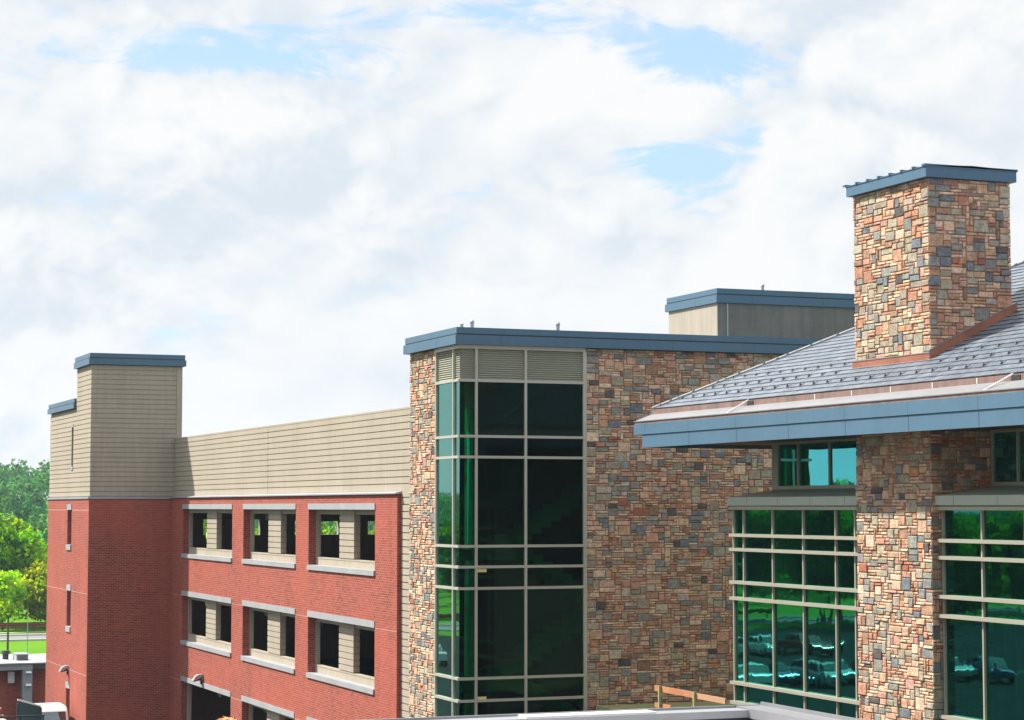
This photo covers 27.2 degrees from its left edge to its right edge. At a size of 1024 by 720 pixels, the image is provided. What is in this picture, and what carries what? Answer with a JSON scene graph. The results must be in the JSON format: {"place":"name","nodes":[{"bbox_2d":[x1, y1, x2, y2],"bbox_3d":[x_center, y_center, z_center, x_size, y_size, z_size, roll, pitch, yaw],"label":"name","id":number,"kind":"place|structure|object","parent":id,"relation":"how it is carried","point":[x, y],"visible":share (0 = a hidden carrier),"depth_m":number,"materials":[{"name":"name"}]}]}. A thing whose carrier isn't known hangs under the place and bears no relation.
{"place":"outdoors","nodes":[
{"label":"outdoors","id":0,"kind":"place"},
{"bbox_2d":[0,608,45,654],"bbox_3d":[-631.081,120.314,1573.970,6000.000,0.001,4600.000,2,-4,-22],"label":"ground","id":1,"kind":"structure","parent":0,"point":[36,647],"depth_m":174.06,"materials":[{"name":"green plant"}]},
{"bbox_2d":[0,598,15,649],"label":"sapling","id":2,"kind":"object","parent":1,"relation":"on","point":[8,611],"visible":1,"depth_m":157.56,"materials":[{"name":"green plant"}]},
{"bbox_2d":[0,570,29,630],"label":"broadleaf tree","id":3,"kind":"object","parent":1,"relation":"on","point":[11,584],"visible":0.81,"depth_m":188.72,"materials":[{"name":"green plant"}]},
{"bbox_2d":[0,622,45,630],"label":"road guardrail","id":4,"kind":"object","parent":1,"relation":"on","point":[20,624],"visible":0.15,"depth_m":188.60,"materials":[{"name":"metal"}]},
{"bbox_2d":[0,638,45,641],"bbox_3d":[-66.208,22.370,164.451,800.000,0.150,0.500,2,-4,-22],"label":"kerb","id":5,"kind":"structure","parent":1,"relation":"on","point":[5,640],"depth_m":174.52,"materials":[{"name":"concrete"}]},
{"bbox_2d":[0,634,45,635],"bbox_3d":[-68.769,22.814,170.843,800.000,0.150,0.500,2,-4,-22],"label":"kerb","id":6,"kind":"structure","parent":1,"relation":"on","point":[21,634],"depth_m":181.26,"materials":[{"name":"concrete"}]},
{"bbox_2d":[0,513,46,573],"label":"broadleaf tree","id":7,"kind":"object","parent":1,"relation":"on","point":[21,547],"visible":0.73,"depth_m":195.59,"materials":[{"name":"green plant"}]},
{"bbox_2d":[12,559,46,621],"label":"broadleaf tree","id":8,"kind":"object","parent":1,"relation":"on","point":[35,603],"visible":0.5,"depth_m":191.58,"materials":[{"name":"green plant"}]},
{"bbox_2d":[39,539,47,559],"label":"broadleaf tree","id":9,"kind":"object","parent":1,"relation":"on","point":[45,545],"visible":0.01,"depth_m":206.66,"materials":[{"name":"green plant"}]},
{"bbox_2d":[203,519,257,534],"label":"broadleaf tree","id":10,"kind":"object","parent":1,"relation":"on","point":[205,527],"visible":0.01,"depth_m":203.03,"materials":[{"name":"green plant"}]},
{"bbox_2d":[295,523,334,534],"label":"broadleaf tree","id":11,"kind":"object","parent":1,"relation":"on","point":[326,529],"visible":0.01,"depth_m":212.59,"materials":[{"name":"green plant"}]},
{"bbox_2d":[368,527,374,533],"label":"broadleaf tree","id":12,"kind":"object","parent":1,"relation":"on","point":[371,532],"depth_m":203.79,"materials":[{"name":"green plant"}]},
{"bbox_2d":[0,635,45,638],"bbox_3d":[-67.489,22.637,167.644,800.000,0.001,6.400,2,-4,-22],"label":"road","id":13,"kind":"structure","parent":0,"point":[25,637],"depth_m":178.91,"materials":[{"name":"concrete"}]},
{"bbox_2d":[27,614,27,652],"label":"lamp pole","id":14,"kind":"object","parent":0,"point":[27,633],"visible":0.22,"depth_m":154.99,"materials":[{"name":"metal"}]},
{"bbox_2d":[45,353,185,719],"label":"brick tower","id":15,"kind":"structure","parent":0,"point":[116,428],"depth_m":84.16,"materials":[{"name":"brick"}]},
{"bbox_2d":[59,665,68,674],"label":"wall lamp","id":16,"kind":"object","parent":15,"relation":"attached to","point":[64,668],"visible":1,"depth_m":86.54,"materials":[{"name":"metal"}]},
{"bbox_2d":[65,681,69,688],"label":"slit window","id":17,"kind":"structure","parent":15,"relation":"in","point":[67,684],"depth_m":86.57,"materials":[{"name":"stone"}]},
{"bbox_2d":[65,584,70,631],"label":"slit window","id":18,"kind":"structure","parent":15,"relation":"in","point":[68,587],"depth_m":86.78,"materials":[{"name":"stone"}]},
{"bbox_2d":[66,504,71,549],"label":"slit window","id":19,"kind":"structure","parent":15,"relation":"in","point":[69,506],"depth_m":87.18,"materials":[{"name":"stone"}]},
{"bbox_2d":[2,500,336,539],"bbox_3d":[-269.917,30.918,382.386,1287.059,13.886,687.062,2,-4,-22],"label":"hill","id":20,"kind":"structure","parent":0,"point":[46,502],"depth_m":502.81,"materials":[{"name":"green plant"}]},
{"bbox_2d":[0,458,374,544],"bbox_3d":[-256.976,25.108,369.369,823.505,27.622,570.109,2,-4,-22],"label":"wood","id":21,"kind":"object","parent":20,"relation":"on","point":[13,482],"visible":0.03,"depth_m":451.69,"materials":[{"name":"green plant"}]},
{"bbox_2d":[0,0,1023,498],"label":"sky","id":22,"kind":"structure","parent":0,"point":[275,197],"materials":[{"name":"white"}]},
{"bbox_2d":[403,327,821,717],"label":"stair tower","id":23,"kind":"structure","parent":0,"point":[569,512],"depth_m":55.12,"materials":[{"name":"stone"}]},
{"bbox_2d":[478,568,486,571],"bbox_3d":[-0.761,5.344,53.868,0.240,0.100,0.050,2,-4,-22],"label":"yellow tag","id":24,"kind":"object","parent":23,"relation":"attached to","point":[483,570],"visible":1,"depth_m":53.87,"materials":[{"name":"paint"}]},
{"bbox_2d":[555,322,559,329],"bbox_3d":[1.198,-0.804,55.485,0.125,0.370,0.125,2,-4,-22],"label":"vent pipe","id":25,"kind":"object","parent":23,"relation":"on","point":[557,324],"visible":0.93,"depth_m":55.45,"materials":[{"name":"metal"}]},
{"bbox_2d":[665,288,855,338],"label":"rooftop block","id":26,"kind":"structure","parent":23,"relation":"on","point":[760,313],"depth_m":63.96,"materials":[{"name":"concrete"}]},
{"bbox_2d":[365,702,863,719],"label":"flat roof building","id":27,"kind":"structure","parent":0,"point":[765,711],"depth_m":27.07,"materials":[{"name":"concrete"}]},
{"bbox_2d":[633,163,1023,719],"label":"stone pavilion","id":28,"kind":"structure","parent":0,"point":[877,535],"depth_m":41.97,"materials":[{"name":"stone"}]},
{"bbox_2d":[728,507,859,718],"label":"bay window","id":29,"kind":"structure","parent":28,"relation":"in","point":[795,580],"depth_m":45.54,"materials":[{"name":"glass"}]},
{"bbox_2d":[776,438,857,488],"bbox_3d":[7.193,2.257,46.170,0.102,1.076,5.726,2,-4,-22],"label":"clerestory window","id":30,"kind":"structure","parent":28,"relation":"in","point":[831,463],"depth_m":47.17,"materials":[{"name":"glass"}]},
{"bbox_2d":[936,507,1023,719],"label":"bay window","id":31,"kind":"structure","parent":28,"relation":"in","point":[982,558],"depth_m":39.09,"materials":[{"name":"glass"}]},
{"bbox_2d":[990,428,1023,485],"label":"clerestory window","id":32,"kind":"structure","parent":28,"relation":"in","point":[1007,445],"depth_m":40.48,"materials":[{"name":"glass"}]},
{"label":"parking lot","id":33,"kind":"structure","parent":0,"visible":0},
{"bbox_2d":[0,715,44,719],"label":"metal railing","id":34,"kind":"object","parent":33,"relation":"on","point":[21,716],"visible":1,"depth_m":81.54,"materials":[{"name":"grey metal"}]},
{"bbox_2d":[0,654,45,719],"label":"utility building","id":35,"kind":"structure","parent":33,"relation":"on","point":[23,680],"depth_m":104.06,"materials":[{"name":"brick"}]},
{"bbox_2d":[0,650,10,659],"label":"roof drum","id":36,"kind":"object","parent":35,"relation":"on","point":[5,654],"visible":1,"depth_m":105.72,"materials":[{"name":"metal"}]},
{"bbox_2d":[13,652,28,660],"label":"roof unit","id":37,"kind":"structure","parent":35,"relation":"on","point":[20,656],"depth_m":105.03,"materials":[{"name":"grey paint"}]},
{"bbox_2d":[16,699,41,719],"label":"truck","id":38,"kind":"object","parent":33,"relation":"on","point":[26,708],"visible":1,"depth_m":82.42,"materials":[{"name":"white paint"}]},
{"bbox_2d":[35,702,68,719],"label":"truck","id":39,"kind":"object","parent":33,"relation":"on","point":[55,711],"visible":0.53,"depth_m":84.65,"materials":[{"name":"white paint"}]},
{"bbox_2d":[218,716,236,719],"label":"flowering tree","id":40,"kind":"object","parent":33,"relation":"on","point":[225,718],"visible":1,"depth_m":66.97,"materials":[{"name":"yellow plant"}]},
{"bbox_2d":[169,407,410,719],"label":"parking garage","id":41,"kind":"structure","parent":33,"relation":"on","point":[308,621],"depth_m":69.64,"materials":[{"name":"brick"}]},
{"bbox_2d":[192,674,202,683],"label":"wall lamp","id":42,"kind":"object","parent":41,"relation":"attached to","point":[197,677],"visible":1,"depth_m":78.82,"materials":[{"name":"metal"}]},
{"bbox_2d":[596,701,733,710],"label":"link building","id":43,"kind":"structure","parent":33,"relation":"on","point":[645,706],"depth_m":54.70,"materials":[{"name":"concrete"}]},
{"bbox_2d":[654,685,726,707],"bbox_3d":[4.122,8.151,49.629,0.104,0.821,3.684,2,-4,-22],"label":"guard rail","id":44,"kind":"object","parent":43,"relation":"on","point":[675,691],"visible":0.85,"depth_m":49.90,"materials":[{"name":"brown wood"}]}
]}

